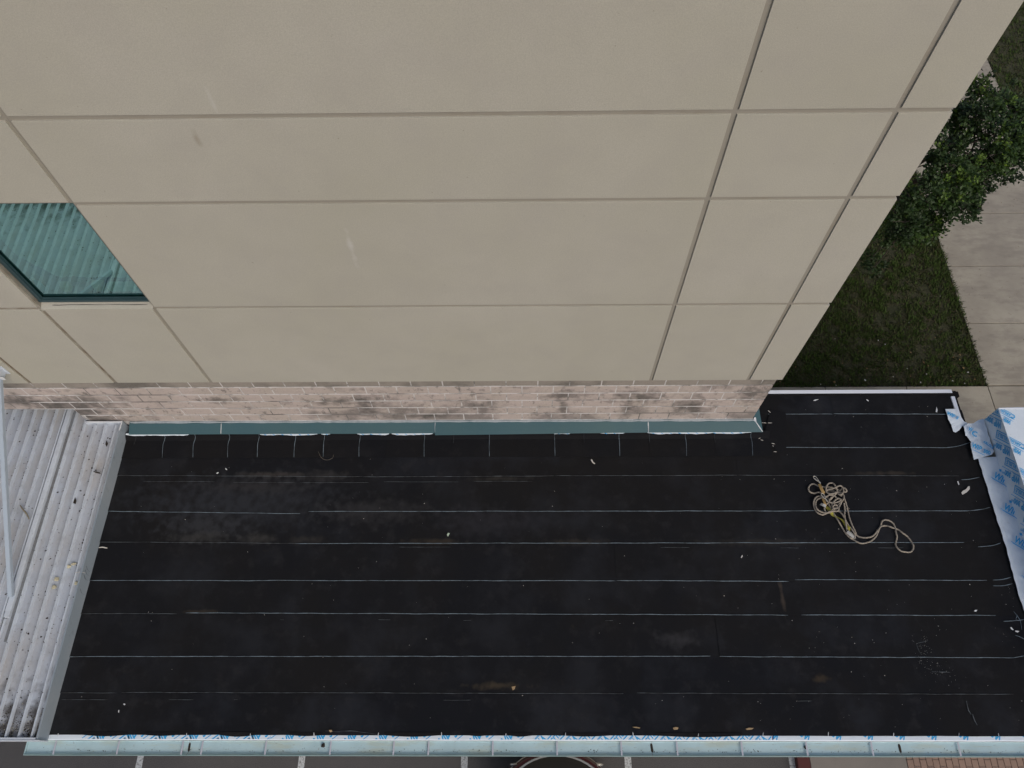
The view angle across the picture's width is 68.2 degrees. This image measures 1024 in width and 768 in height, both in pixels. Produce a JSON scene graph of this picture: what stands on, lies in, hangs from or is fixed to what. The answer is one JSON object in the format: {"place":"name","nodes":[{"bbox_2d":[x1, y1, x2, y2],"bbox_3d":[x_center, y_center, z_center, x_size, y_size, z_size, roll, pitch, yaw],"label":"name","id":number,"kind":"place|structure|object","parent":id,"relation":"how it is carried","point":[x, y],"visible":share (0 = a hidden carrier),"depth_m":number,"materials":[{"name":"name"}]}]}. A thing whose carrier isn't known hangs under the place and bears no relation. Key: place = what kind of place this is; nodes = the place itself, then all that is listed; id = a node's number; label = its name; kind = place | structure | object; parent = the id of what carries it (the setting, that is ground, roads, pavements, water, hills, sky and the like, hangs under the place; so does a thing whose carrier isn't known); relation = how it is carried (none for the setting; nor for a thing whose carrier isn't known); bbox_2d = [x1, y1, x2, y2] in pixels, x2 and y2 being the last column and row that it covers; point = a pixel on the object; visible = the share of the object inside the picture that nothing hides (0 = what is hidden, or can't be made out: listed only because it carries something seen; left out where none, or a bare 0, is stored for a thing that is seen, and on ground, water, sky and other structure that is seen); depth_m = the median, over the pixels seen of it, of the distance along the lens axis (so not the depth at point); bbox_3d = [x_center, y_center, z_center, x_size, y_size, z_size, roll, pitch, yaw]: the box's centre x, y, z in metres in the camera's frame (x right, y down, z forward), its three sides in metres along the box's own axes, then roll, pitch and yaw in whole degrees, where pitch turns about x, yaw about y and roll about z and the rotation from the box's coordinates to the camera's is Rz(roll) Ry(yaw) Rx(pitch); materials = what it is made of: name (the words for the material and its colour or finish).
{"place":"outdoors","nodes":[
{"label":"outdoors","id":0,"kind":"place"},
{"bbox_2d":[0,59,1007,767],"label":"ground","id":1,"kind":"structure","parent":0,"point":[12,755],"depth_m":12.04,"materials":[{"name":"concrete"}]},
{"bbox_2d":[0,0,1023,434],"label":"building","id":2,"kind":"structure","parent":1,"relation":"on","point":[444,216],"depth_m":6.45,"materials":[{"name":"paint"}]},
{"bbox_2d":[0,366,128,741],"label":"metal canopy","id":3,"kind":"object","parent":2,"relation":"attached to","point":[60,442],"visible":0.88,"depth_m":9.65,"materials":[{"name":"grey metal"}]},
{"bbox_2d":[0,410,110,737],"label":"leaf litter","id":4,"kind":"object","parent":3,"relation":"on","point":[46,618],"visible":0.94,"depth_m":9.15,"materials":[{"name":"brown plant"}]},
{"bbox_2d":[0,203,153,310],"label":"window","id":5,"kind":"structure","parent":2,"relation":"in","point":[51,249],"depth_m":7.37,"materials":[{"name":"green glass"}]},
{"bbox_2d":[48,389,1023,742],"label":"building","id":6,"kind":"structure","parent":1,"relation":"on","point":[568,589],"depth_m":9.50,"materials":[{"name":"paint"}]},
{"bbox_2d":[23,740,1023,757],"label":"gutter","id":7,"kind":"object","parent":6,"relation":"attached to","point":[485,748],"visible":0.99,"depth_m":8.70,"materials":[{"name":"paint"}]},
{"bbox_2d":[43,747,1002,752],"bbox_3d":[0.348,4.201,8.695,11.586,0.004,0.078,0,62,1],"label":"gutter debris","id":8,"kind":"object","parent":7,"relation":"in","point":[588,751],"visible":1,"depth_m":8.67,"materials":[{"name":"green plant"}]},
{"bbox_2d":[152,406,973,728],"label":"white crumbs","id":9,"kind":"object","parent":6,"relation":"on","point":[760,720],"visible":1,"depth_m":9.26,"materials":[{"name":"white"}]},
{"bbox_2d":[807,476,913,552],"bbox_3d":[4.489,1.761,9.820,1.486,0.092,0.569,37,69,18],"label":"rope lifeline","id":10,"kind":"object","parent":6,"relation":"on","point":[832,510],"visible":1,"depth_m":9.88,"materials":[{"name":"fabric"}]},
{"bbox_2d":[945,409,966,431],"bbox_3d":[6.173,0.502,10.468,0.248,0.029,0.357,0,62,1],"label":"underlayment flap","id":11,"kind":"object","parent":6,"relation":"on","point":[956,421],"visible":1,"depth_m":10.47,"materials":[{"name":"white plastic"}]},
{"bbox_2d":[961,486,969,494],"bbox_3d":[6.015,1.411,10.013,0.169,0.010,0.043,-32,66,-15],"label":"scrap","id":12,"kind":"object","parent":6,"relation":"on","point":[965,490],"visible":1,"depth_m":10.01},
{"bbox_2d":[963,407,1023,741],"bbox_3d":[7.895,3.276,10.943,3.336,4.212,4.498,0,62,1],"label":"parapet","id":13,"kind":"structure","parent":6,"relation":"on","point":[996,437],"depth_m":9.97,"materials":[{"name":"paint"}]},
{"bbox_2d":[510,757,602,767],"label":"parked car","id":14,"kind":"object","parent":1,"relation":"on","point":[555,762],"visible":0.76,"depth_m":11.25,"materials":[{"name":"black paint"}]},
{"bbox_2d":[794,757,810,767],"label":"kerb","id":15,"kind":"structure","parent":1,"relation":"on","point":[802,762],"depth_m":11.84,"materials":[{"name":"red paint"}]},
{"bbox_2d":[809,754,907,767],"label":"front pavement","id":16,"kind":"structure","parent":0,"point":[858,762],"depth_m":11.82,"materials":[{"name":"concrete"}]},
{"bbox_2d":[772,169,988,387],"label":"lawn","id":17,"kind":"structure","parent":0,"point":[892,307],"depth_m":15.55,"materials":[{"name":"plant"}]},
{"bbox_2d":[779,202,1023,382],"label":"fallen leaves","id":18,"kind":"object","parent":17,"relation":"on","point":[923,361],"visible":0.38,"depth_m":15.13,"materials":[{"name":"brown plant"}]},
{"bbox_2d":[860,69,1023,278],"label":"tree","id":19,"kind":"object","parent":17,"relation":"on","point":[966,172],"visible":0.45,"depth_m":12.61,"materials":[{"name":"green plant"}]},
{"bbox_2d":[771,386,1023,423],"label":"cross walk pavement","id":20,"kind":"structure","parent":0,"point":[976,403],"depth_m":14.84,"materials":[{"name":"concrete"}]},
{"bbox_2d":[906,757,1023,767],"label":"brick paving","id":21,"kind":"structure","parent":0,"point":[959,762],"depth_m":11.80,"materials":[{"name":"brown brick"}]},
{"bbox_2d":[915,59,1023,385],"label":"sidewalk","id":22,"kind":"structure","parent":0,"point":[985,259],"depth_m":16.20,"materials":[{"name":"concrete"}]},
{"bbox_2d":[987,1,1023,108],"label":"lawn","id":23,"kind":"structure","parent":0,"point":[1011,67],"depth_m":19.38,"materials":[{"name":"plant"}]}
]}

